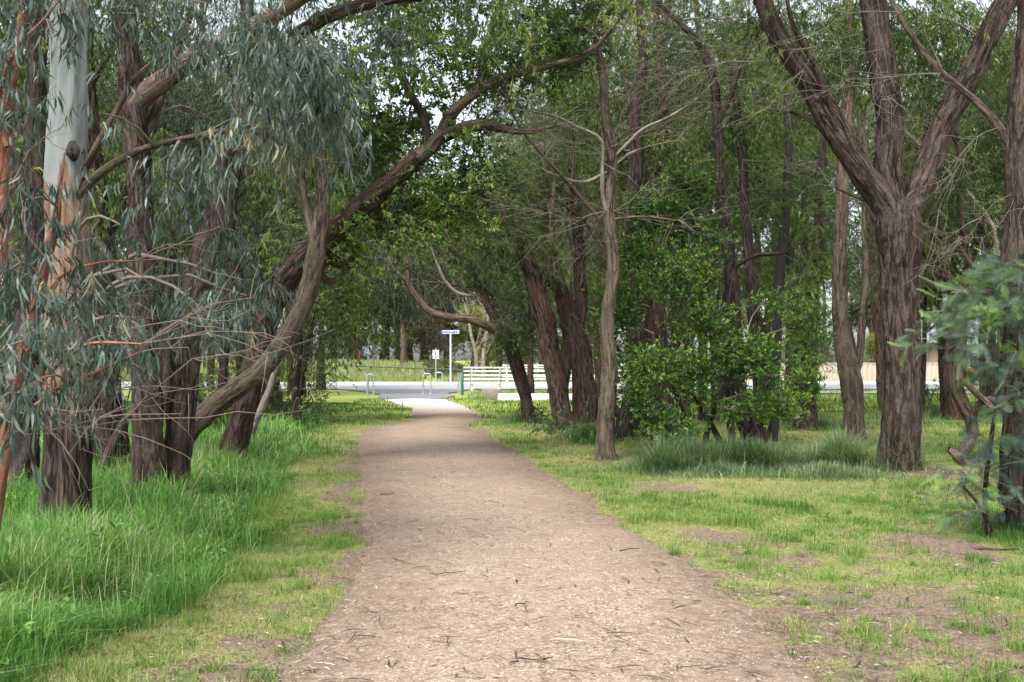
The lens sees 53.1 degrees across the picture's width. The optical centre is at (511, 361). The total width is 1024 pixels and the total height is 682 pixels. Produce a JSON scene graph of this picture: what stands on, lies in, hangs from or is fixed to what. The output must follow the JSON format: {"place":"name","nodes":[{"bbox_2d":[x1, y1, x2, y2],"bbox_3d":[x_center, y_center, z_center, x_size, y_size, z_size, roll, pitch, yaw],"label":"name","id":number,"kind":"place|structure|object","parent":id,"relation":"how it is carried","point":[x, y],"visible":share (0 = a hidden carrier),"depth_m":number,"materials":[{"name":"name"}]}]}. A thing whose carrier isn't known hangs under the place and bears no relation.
{"place":"outdoors","nodes":[
{"label":"outdoors","id":0,"kind":"place"},
{"bbox_2d":[0,402,339,681],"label":"tall grass","id":1,"kind":"structure","parent":0,"point":[50,563],"depth_m":7.78,"materials":[{"name":"green plant"}]},
{"bbox_2d":[0,0,1016,362],"label":"sky","id":2,"kind":"structure","parent":0,"point":[438,116],"materials":[{"name":"white"}]},
{"bbox_2d":[0,360,1023,681],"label":"ground","id":3,"kind":"structure","parent":0,"point":[886,556],"depth_m":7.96,"materials":[{"name":"green plant"}]},
{"bbox_2d":[0,1,152,395],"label":"gum tree","id":4,"kind":"object","parent":3,"relation":"on","point":[15,145],"visible":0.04,"depth_m":20.87,"materials":[{"name":"brown plant"}]},
{"bbox_2d":[0,0,169,489],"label":"gum tree","id":5,"kind":"object","parent":3,"relation":"on","point":[38,89],"visible":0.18,"depth_m":12.41,"materials":[{"name":"brown plant"}]},
{"bbox_2d":[95,237,127,292],"bbox_3d":[-5.336,-0.195,13.993,0.758,3.030,0.130,0,0,0],"label":"dead limb","id":6,"kind":"object","parent":5,"relation":"hanging from","point":[120,274],"visible":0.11,"depth_m":13.95,"materials":[{"name":"grey wood"}]},
{"bbox_2d":[0,19,191,273],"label":"woodland tree","id":7,"kind":"object","parent":3,"relation":"on","point":[100,106],"visible":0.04,"depth_m":27.69,"materials":[{"name":"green plant"}]},
{"bbox_2d":[0,0,207,394],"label":"gum tree","id":8,"kind":"object","parent":3,"relation":"on","point":[112,77],"visible":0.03,"depth_m":23.43,"materials":[{"name":"green plant"}]},
{"bbox_2d":[0,0,212,466],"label":"gum tree","id":9,"kind":"object","parent":3,"relation":"on","point":[103,208],"visible":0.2,"depth_m":14.99,"materials":[{"name":"brown plant"}]},
{"bbox_2d":[99,409,131,477],"bbox_3d":[-5.072,1.065,13.199,0.626,1.116,0.104,0,0,0],"label":"dead limb","id":10,"kind":"object","parent":3,"relation":"on","point":[110,448],"visible":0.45,"depth_m":13.16,"materials":[{"name":"grey wood"}]},
{"bbox_2d":[0,0,333,550],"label":"gum sapling","id":11,"kind":"object","parent":3,"relation":"on","point":[13,396],"visible":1,"depth_m":5.94,"materials":[{"name":"green plant"}]},
{"bbox_2d":[48,0,320,422],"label":"woodland tree","id":12,"kind":"object","parent":3,"relation":"on","point":[166,353],"visible":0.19,"depth_m":25.88,"materials":[{"name":"green plant"}]},
{"bbox_2d":[105,56,273,341],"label":"woodland tree","id":13,"kind":"object","parent":3,"relation":"on","point":[164,264],"visible":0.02,"depth_m":32.89,"materials":[{"name":"green plant"}]},
{"bbox_2d":[163,372,232,427],"bbox_3d":[-6.923,0.906,22.926,1.546,2.027,1.599,0,0,-37],"label":"shrub","id":14,"kind":"object","parent":3,"relation":"on","point":[203,397],"visible":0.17,"depth_m":22.84,"materials":[{"name":"green plant"}]},
{"bbox_2d":[107,0,289,345],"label":"gum tree","id":15,"kind":"object","parent":3,"relation":"on","point":[200,152],"visible":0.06,"depth_m":29.08,"materials":[{"name":"green plant"}]},
{"bbox_2d":[109,21,316,375],"bbox_3d":[-8.150,-3.746,28.378,6.264,11.302,5.959,0,0,-36],"label":"woodland tree","id":16,"kind":"object","parent":3,"relation":"on","point":[248,212],"visible":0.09,"depth_m":28.14,"materials":[{"name":"green plant"}]},
{"bbox_2d":[25,0,406,527],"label":"gum tree","id":17,"kind":"object","parent":3,"relation":"on","point":[58,473],"visible":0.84,"depth_m":8.13,"materials":[{"name":"green plant"}]},
{"bbox_2d":[112,0,353,496],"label":"gum tree","id":18,"kind":"object","parent":3,"relation":"on","point":[148,456],"visible":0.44,"depth_m":11.29,"materials":[{"name":"brown plant"}]},
{"bbox_2d":[198,367,275,418],"bbox_3d":[-7.260,1.156,26.021,2.527,2.121,2.235,0,0,-44],"label":"shrub","id":19,"kind":"object","parent":3,"relation":"on","point":[212,388],"visible":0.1,"depth_m":25.87,"materials":[{"name":"green plant"}]},
{"bbox_2d":[117,33,367,421],"bbox_3d":[-6.781,-3.019,25.165,7.468,9.905,4.201,0,0,31],"label":"gum tree","id":20,"kind":"object","parent":3,"relation":"on","point":[224,362],"visible":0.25,"depth_m":24.93,"materials":[{"name":"green plant"}]},
{"bbox_2d":[156,115,350,389],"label":"woodland tree","id":21,"kind":"object","parent":3,"relation":"on","point":[307,182],"visible":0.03,"depth_m":34.26,"materials":[{"name":"green plant"}]},
{"bbox_2d":[158,110,348,401],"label":"woodland tree","id":22,"kind":"object","parent":3,"relation":"on","point":[282,230],"visible":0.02,"depth_m":38.19,"materials":[{"name":"green plant"}]},
{"bbox_2d":[180,0,339,410],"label":"gum tree","id":23,"kind":"object","parent":3,"relation":"on","point":[310,188],"visible":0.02,"depth_m":31.04,"materials":[{"name":"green plant"}]},
{"bbox_2d":[252,307,286,435],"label":"dead sapling","id":24,"kind":"object","parent":3,"relation":"on","point":[261,408],"visible":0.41,"depth_m":19.95,"materials":[{"name":"grey wood"}]},
{"bbox_2d":[232,364,329,419],"bbox_3d":[-6.146,0.880,27.032,2.175,1.821,2.049,0,0,-44],"label":"shrub","id":25,"kind":"object","parent":3,"relation":"on","point":[276,403],"visible":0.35,"depth_m":27.00,"materials":[{"name":"green plant"}]},
{"bbox_2d":[193,11,388,442],"bbox_3d":[-3.401,-1.971,15.502,3.249,7.953,3.126,0,0,28],"label":"gum tree","id":26,"kind":"object","parent":3,"relation":"on","point":[219,401],"visible":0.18,"depth_m":14.89,"materials":[{"name":"brown plant"}]},
{"bbox_2d":[247,76,441,396],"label":"woodland tree","id":27,"kind":"object","parent":3,"relation":"on","point":[356,179],"visible":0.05,"depth_m":47.18,"materials":[{"name":"green plant"}]},
{"bbox_2d":[281,110,419,389],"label":"woodland tree","id":28,"kind":"object","parent":3,"relation":"on","point":[335,202],"visible":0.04,"depth_m":57.82,"materials":[{"name":"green plant"}]},
{"bbox_2d":[164,0,548,495],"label":"gum tree","id":29,"kind":"object","parent":3,"relation":"on","point":[177,437],"visible":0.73,"depth_m":11.66,"materials":[{"name":"brown plant"}]},
{"bbox_2d":[235,90,477,427],"bbox_3d":[-3.914,-2.754,27.263,7.447,8.993,4.078,0,0,-40],"label":"wattle tree","id":30,"kind":"object","parent":3,"relation":"on","point":[298,374],"visible":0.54,"depth_m":26.63,"materials":[{"name":"green plant"}]},
{"bbox_2d":[119,359,621,381],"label":"bank grass","id":31,"kind":"structure","parent":3,"relation":"on","point":[406,374],"depth_m":74.86,"materials":[{"name":"green plant"}]},
{"bbox_2d":[357,226,428,361],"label":"woodland tree","id":32,"kind":"object","parent":3,"relation":"on","point":[386,342],"visible":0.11,"depth_m":83.05,"materials":[{"name":"green plant"}]},
{"bbox_2d":[398,294,407,366],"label":"broken trunk","id":33,"kind":"object","parent":3,"relation":"on","point":[403,354],"visible":0.52,"depth_m":76.80,"materials":[{"name":"grey plant"}]},
{"bbox_2d":[344,389,468,398],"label":"road apron","id":34,"kind":"object","parent":3,"relation":"on","point":[408,393],"visible":0.94,"depth_m":50.16,"materials":[{"name":"concrete"}]},
{"bbox_2d":[393,262,457,363],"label":"woodland tree","id":35,"kind":"object","parent":3,"relation":"on","point":[435,340],"visible":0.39,"depth_m":83.52,"materials":[{"name":"green plant"}]},
{"bbox_2d":[218,0,644,462],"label":"gum tree","id":36,"kind":"object","parent":3,"relation":"on","point":[372,200],"visible":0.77,"depth_m":15.96,"materials":[{"name":"green plant"}]},
{"bbox_2d":[397,288,469,363],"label":"woodland tree","id":37,"kind":"object","parent":3,"relation":"on","point":[457,336],"visible":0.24,"depth_m":92.28,"materials":[{"name":"green plant"}]},
{"bbox_2d":[408,188,504,372],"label":"woodland tree","id":38,"kind":"object","parent":3,"relation":"on","point":[451,311],"visible":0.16,"depth_m":89.77,"materials":[{"name":"green plant"}]},
{"bbox_2d":[425,347,492,376],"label":"shrub","id":39,"kind":"object","parent":3,"relation":"on","point":[453,366],"visible":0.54,"depth_m":79.61,"materials":[{"name":"green plant"}]},
{"bbox_2d":[379,178,539,421],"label":"wattle tree","id":40,"kind":"object","parent":3,"relation":"on","point":[507,340],"visible":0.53,"depth_m":26.81,"materials":[{"name":"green plant"}]},
{"bbox_2d":[436,264,507,377],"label":"dead tree","id":41,"kind":"object","parent":3,"relation":"on","point":[476,356],"visible":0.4,"depth_m":77.93,"materials":[{"name":"grey plant"}]},
{"bbox_2d":[442,274,508,377],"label":"dead tree","id":42,"kind":"object","parent":3,"relation":"on","point":[483,360],"visible":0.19,"depth_m":77.91,"materials":[{"name":"grey plant"}]},
{"bbox_2d":[452,302,503,373],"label":"woodland tree","id":43,"kind":"object","parent":3,"relation":"on","point":[476,311],"visible":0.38,"depth_m":85.51,"materials":[{"name":"green plant"}]},
{"bbox_2d":[463,263,542,373],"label":"woodland tree","id":44,"kind":"object","parent":3,"relation":"on","point":[534,347],"visible":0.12,"depth_m":87.43,"materials":[{"name":"green plant"}]},
{"bbox_2d":[413,109,622,392],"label":"woodland tree","id":45,"kind":"object","parent":3,"relation":"on","point":[530,372],"visible":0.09,"depth_m":47.91,"materials":[{"name":"green plant"}]},
{"bbox_2d":[21,420,1023,681],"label":"leaf litter","id":46,"kind":"object","parent":3,"relation":"on","point":[871,622],"visible":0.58,"depth_m":6.14,"materials":[{"name":"brown plant"}]},
{"bbox_2d":[456,102,606,428],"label":"gum tree","id":47,"kind":"object","parent":3,"relation":"on","point":[548,338],"visible":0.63,"depth_m":23.87,"materials":[{"name":"green plant"}]},
{"bbox_2d":[491,202,595,373],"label":"woodland tree","id":48,"kind":"object","parent":3,"relation":"on","point":[554,308],"visible":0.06,"depth_m":79.90,"materials":[{"name":"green plant"}]},
{"bbox_2d":[457,30,629,389],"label":"woodland tree","id":49,"kind":"object","parent":3,"relation":"on","point":[566,364],"visible":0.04,"depth_m":51.84,"materials":[{"name":"green plant"}]},
{"bbox_2d":[466,89,624,392],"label":"woodland tree","id":50,"kind":"object","parent":3,"relation":"on","point":[562,220],"visible":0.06,"depth_m":46.70,"materials":[{"name":"green plant"}]},
{"bbox_2d":[119,382,978,383],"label":"kerb","id":51,"kind":"structure","parent":3,"relation":"on","point":[459,382],"depth_m":72.62,"materials":[{"name":"concrete"}]},
{"bbox_2d":[474,0,627,424],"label":"gum tree","id":52,"kind":"object","parent":3,"relation":"on","point":[572,313],"visible":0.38,"depth_m":25.37,"materials":[{"name":"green plant"}]},
{"bbox_2d":[520,400,589,435],"bbox_3d":[0.929,1.677,22.475,1.661,1.605,1.526,0,0,-15],"label":"shrub","id":53,"kind":"object","parent":3,"relation":"on","point":[557,424],"visible":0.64,"depth_m":22.43,"materials":[{"name":"green plant"}]},
{"bbox_2d":[471,135,643,405],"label":"woodland tree","id":54,"kind":"object","parent":3,"relation":"on","point":[570,287],"visible":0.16,"depth_m":35.67,"materials":[{"name":"green plant"}]},
{"bbox_2d":[463,367,696,390],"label":"bridge railing","id":55,"kind":"object","parent":3,"relation":"on","point":[472,378],"visible":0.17,"depth_m":55.97,"materials":[{"name":"white paint"}]},
{"bbox_2d":[489,128,675,314],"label":"woodland tree","id":56,"kind":"object","parent":3,"relation":"on","point":[590,220],"visible":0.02,"depth_m":41.54,"materials":[{"name":"green plant"}]},
{"bbox_2d":[498,393,673,400],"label":"culvert wall","id":57,"kind":"structure","parent":3,"relation":"on","point":[515,396],"depth_m":41.85,"materials":[{"name":"white concrete"}]},
{"bbox_2d":[564,415,620,444],"bbox_3d":[1.466,1.541,19.410,1.025,1.046,1.507,0,0,20],"label":"shrub","id":58,"kind":"object","parent":3,"relation":"on","point":[591,434],"visible":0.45,"depth_m":19.41,"materials":[{"name":"green plant"}]},
{"bbox_2d":[563,215,628,330],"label":"woodland tree","id":59,"kind":"object","parent":3,"relation":"on","point":[589,318],"visible":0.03,"depth_m":89.36,"materials":[{"name":"green plant"}]},
{"bbox_2d":[484,0,711,398],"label":"woodland tree","id":60,"kind":"object","parent":3,"relation":"on","point":[597,370],"visible":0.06,"depth_m":37.48,"materials":[{"name":"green plant"}]},
{"bbox_2d":[478,0,731,441],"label":"wattle tree","id":61,"kind":"object","parent":3,"relation":"on","point":[637,176],"visible":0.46,"depth_m":20.72,"materials":[{"name":"green plant"}]},
{"bbox_2d":[428,0,804,460],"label":"gum tree","id":62,"kind":"object","parent":3,"relation":"on","point":[605,435],"visible":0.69,"depth_m":16.41,"materials":[{"name":"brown plant"}]},
{"bbox_2d":[506,103,778,313],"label":"woodland tree","id":63,"kind":"object","parent":3,"relation":"on","point":[599,162],"visible":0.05,"depth_m":29.42,"materials":[{"name":"green plant"}]},
{"bbox_2d":[557,149,737,416],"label":"gum tree","id":64,"kind":"object","parent":3,"relation":"on","point":[603,261],"visible":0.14,"depth_m":26.29,"materials":[{"name":"green plant"}]},
{"bbox_2d":[512,45,782,372],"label":"woodland tree","id":65,"kind":"object","parent":3,"relation":"on","point":[673,327],"visible":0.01,"depth_m":43.85,"materials":[{"name":"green plant"}]},
{"bbox_2d":[571,113,771,428],"bbox_3d":[4.058,-2.256,24.410,4.934,8.368,4.085,0,0,22],"label":"gum tree","id":66,"kind":"object","parent":3,"relation":"on","point":[685,341],"visible":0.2,"depth_m":23.69,"materials":[{"name":"green plant"}]},
{"bbox_2d":[563,0,827,431],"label":"gum tree","id":67,"kind":"object","parent":3,"relation":"on","point":[659,311],"visible":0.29,"depth_m":21.99,"materials":[{"name":"green plant"}]},
{"bbox_2d":[542,0,863,446],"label":"wattle tree","id":68,"kind":"object","parent":3,"relation":"on","point":[731,275],"visible":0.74,"depth_m":18.62,"materials":[{"name":"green plant"}]},
{"bbox_2d":[590,121,832,403],"bbox_3d":[6.864,-3.101,32.112,8.022,10.223,7.336,0,0,27],"label":"woodland tree","id":69,"kind":"object","parent":3,"relation":"on","point":[742,273],"visible":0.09,"depth_m":31.89,"materials":[{"name":"green plant"}]},
{"bbox_2d":[582,147,840,449],"bbox_3d":[3.371,-1.058,17.201,4.370,5.351,2.627,0,0,0],"label":"green bush","id":70,"kind":"object","parent":3,"relation":"on","point":[748,355],"visible":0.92,"depth_m":16.96,"materials":[{"name":"green plant"}]},
{"bbox_2d":[617,0,829,420],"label":"gum tree","id":71,"kind":"object","parent":3,"relation":"on","point":[716,418],"visible":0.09,"depth_m":26.94,"materials":[{"name":"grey plant"}]},
{"bbox_2d":[586,0,904,420],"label":"woodland tree","id":72,"kind":"object","parent":3,"relation":"on","point":[700,417],"visible":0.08,"depth_m":26.15,"materials":[{"name":"green plant"}]},
{"bbox_2d":[490,404,1023,542],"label":"tall grass","id":73,"kind":"structure","parent":3,"relation":"on","point":[681,456],"depth_m":15.07,"materials":[{"name":"green plant"}]},
{"bbox_2d":[666,8,856,389],"bbox_3d":[8.391,-4.706,34.453,6.720,13.462,6.071,0,0,32],"label":"woodland tree","id":74,"kind":"object","parent":3,"relation":"on","point":[763,328],"visible":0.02,"depth_m":34.05,"materials":[{"name":"green plant"}]},
{"bbox_2d":[740,228,800,361],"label":"woodland tree","id":75,"kind":"object","parent":3,"relation":"on","point":[744,321],"visible":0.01,"depth_m":91.38,"materials":[{"name":"green plant"}]},
{"bbox_2d":[700,84,875,424],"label":"gum tree","id":76,"kind":"object","parent":3,"relation":"on","point":[790,253],"visible":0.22,"depth_m":25.95,"materials":[{"name":"green plant"}]},
{"bbox_2d":[566,0,1016,471],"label":"gum tree","id":77,"kind":"object","parent":3,"relation":"on","point":[879,184],"visible":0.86,"depth_m":14.96,"materials":[{"name":"brown plant"}]},
{"bbox_2d":[735,50,857,430],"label":"gum tree","id":78,"kind":"object","parent":3,"relation":"on","point":[814,286],"visible":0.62,"depth_m":23.66,"materials":[{"name":"green plant"}]},
{"bbox_2d":[688,0,907,349],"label":"woodland tree","id":79,"kind":"object","parent":3,"relation":"on","point":[768,325],"visible":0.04,"depth_m":45.70,"materials":[{"name":"green plant"}]},
{"bbox_2d":[709,0,898,387],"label":"woodland tree","id":80,"kind":"object","parent":3,"relation":"on","point":[806,250],"visible":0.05,"depth_m":29.35,"materials":[{"name":"green plant"}]},
{"bbox_2d":[710,363,938,381],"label":"steel fence","id":81,"kind":"object","parent":3,"relation":"on","point":[868,372],"visible":0.23,"depth_m":74.48,"materials":[{"name":"metal"}]},
{"bbox_2d":[796,228,866,361],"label":"woodland tree","id":82,"kind":"object","parent":3,"relation":"on","point":[852,322],"visible":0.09,"depth_m":97.73,"materials":[{"name":"green plant"}]},
{"bbox_2d":[797,114,875,350],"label":"woodland tree","id":83,"kind":"object","parent":3,"relation":"on","point":[852,335],"visible":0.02,"depth_m":60.34,"materials":[{"name":"green plant"}]},
{"bbox_2d":[739,123,937,400],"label":"woodland tree","id":84,"kind":"object","parent":3,"relation":"on","point":[824,259],"visible":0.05,"depth_m":39.96,"materials":[{"name":"green plant"}]},
{"bbox_2d":[774,0,914,410],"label":"gum tree","id":85,"kind":"object","parent":3,"relation":"on","point":[879,341],"visible":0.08,"depth_m":32.87,"materials":[{"name":"beige plant"}]},
{"bbox_2d":[785,0,913,442],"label":"gum tree","id":86,"kind":"object","parent":3,"relation":"on","point":[849,359],"visible":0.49,"depth_m":20.38,"materials":[{"name":"beige plant"}]},
{"bbox_2d":[710,0,1023,528],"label":"gum tree","id":87,"kind":"object","parent":3,"relation":"on","point":[1011,135],"visible":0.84,"depth_m":9.63,"materials":[{"name":"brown plant"}]},
{"bbox_2d":[863,332,875,362],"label":"woodland tree","id":88,"kind":"object","parent":3,"relation":"on","point":[869,345],"visible":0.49,"depth_m":79.78,"materials":[{"name":"green plant"}]},
{"bbox_2d":[830,236,920,360],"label":"woodland tree","id":89,"kind":"object","parent":3,"relation":"on","point":[870,323],"visible":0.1,"depth_m":92.12,"materials":[{"name":"green plant"}]},
{"bbox_2d":[777,124,1003,320],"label":"woodland tree","id":90,"kind":"object","parent":3,"relation":"on","point":[924,221],"visible":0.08,"depth_m":33.87,"materials":[{"name":"green plant"}]},
{"bbox_2d":[786,0,1015,454],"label":"wattle tree","id":91,"kind":"object","parent":3,"relation":"on","point":[965,408],"visible":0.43,"depth_m":17.22,"materials":[{"name":"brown plant"}]},
{"bbox_2d":[806,0,1015,286],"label":"woodland tree","id":92,"kind":"object","parent":3,"relation":"on","point":[976,127],"visible":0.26,"depth_m":25.17,"materials":[{"name":"green plant"}]},
{"bbox_2d":[811,15,1016,422],"bbox_3d":[12.869,-3.542,26.687,8.069,11.245,8.824,0,0,42],"label":"woodland tree","id":93,"kind":"object","parent":3,"relation":"on","point":[908,147],"visible":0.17,"depth_m":26.89,"materials":[{"name":"green plant"}]},
{"bbox_2d":[847,174,995,417],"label":"gum tree","id":94,"kind":"object","parent":3,"relation":"on","point":[938,296],"visible":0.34,"depth_m":28.54,"materials":[{"name":"green plant"}]},
{"bbox_2d":[849,91,997,260],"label":"woodland tree","id":95,"kind":"object","parent":3,"relation":"on","point":[871,136],"visible":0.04,"depth_m":45.34,"materials":[{"name":"green plant"}]},
{"bbox_2d":[856,208,996,403],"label":"gum tree","id":96,"kind":"object","parent":3,"relation":"on","point":[924,356],"visible":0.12,"depth_m":29.97,"materials":[{"name":"green plant"}]},
{"bbox_2d":[922,379,941,414],"bbox_3d":[11.667,1.270,29.038,1.356,1.608,1.783,0,0,34],"label":"shrub","id":97,"kind":"object","parent":3,"relation":"on","point":[925,394],"visible":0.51,"depth_m":28.92,"materials":[{"name":"green plant"}]},
{"bbox_2d":[901,67,1005,420],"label":"gum tree","id":98,"kind":"object","parent":3,"relation":"on","point":[950,405],"visible":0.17,"depth_m":27.83,"materials":[{"name":"brown plant"}]},
{"bbox_2d":[890,243,1023,537],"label":"mimosa sapling","id":99,"kind":"object","parent":3,"relation":"on","point":[1002,302],"visible":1,"depth_m":9.01,"materials":[{"name":"green plant"}]},
{"bbox_2d":[921,320,996,372],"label":"building","id":100,"kind":"structure","parent":3,"relation":"on","point":[933,356],"depth_m":89.68,"materials":[{"name":"brick"}]},
{"bbox_2d":[903,25,1016,396],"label":"woodland tree","id":101,"kind":"object","parent":3,"relation":"on","point":[984,373],"visible":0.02,"depth_m":37.97,"materials":[{"name":"green plant"}]},
{"bbox_2d":[924,152,1002,415],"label":"gum tree","id":102,"kind":"object","parent":3,"relation":"on","point":[991,388],"visible":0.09,"depth_m":28.88,"materials":[{"name":"brown plant"}]},
{"bbox_2d":[950,0,1016,192],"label":"woodland tree","id":103,"kind":"object","parent":3,"relation":"on","point":[998,170],"visible":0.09,"depth_m":27.48,"materials":[{"name":"green plant"}]},
{"bbox_2d":[261,398,831,681],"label":"gravel path","id":104,"kind":"structure","parent":0,"point":[432,428],"depth_m":7.13,"materials":[{"name":"beige gravel"}]},
{"bbox_2d":[121,384,978,388],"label":"road","id":105,"kind":"structure","parent":0,"point":[503,386],"depth_m":64.17,"materials":[{"name":"grey asphalt"}]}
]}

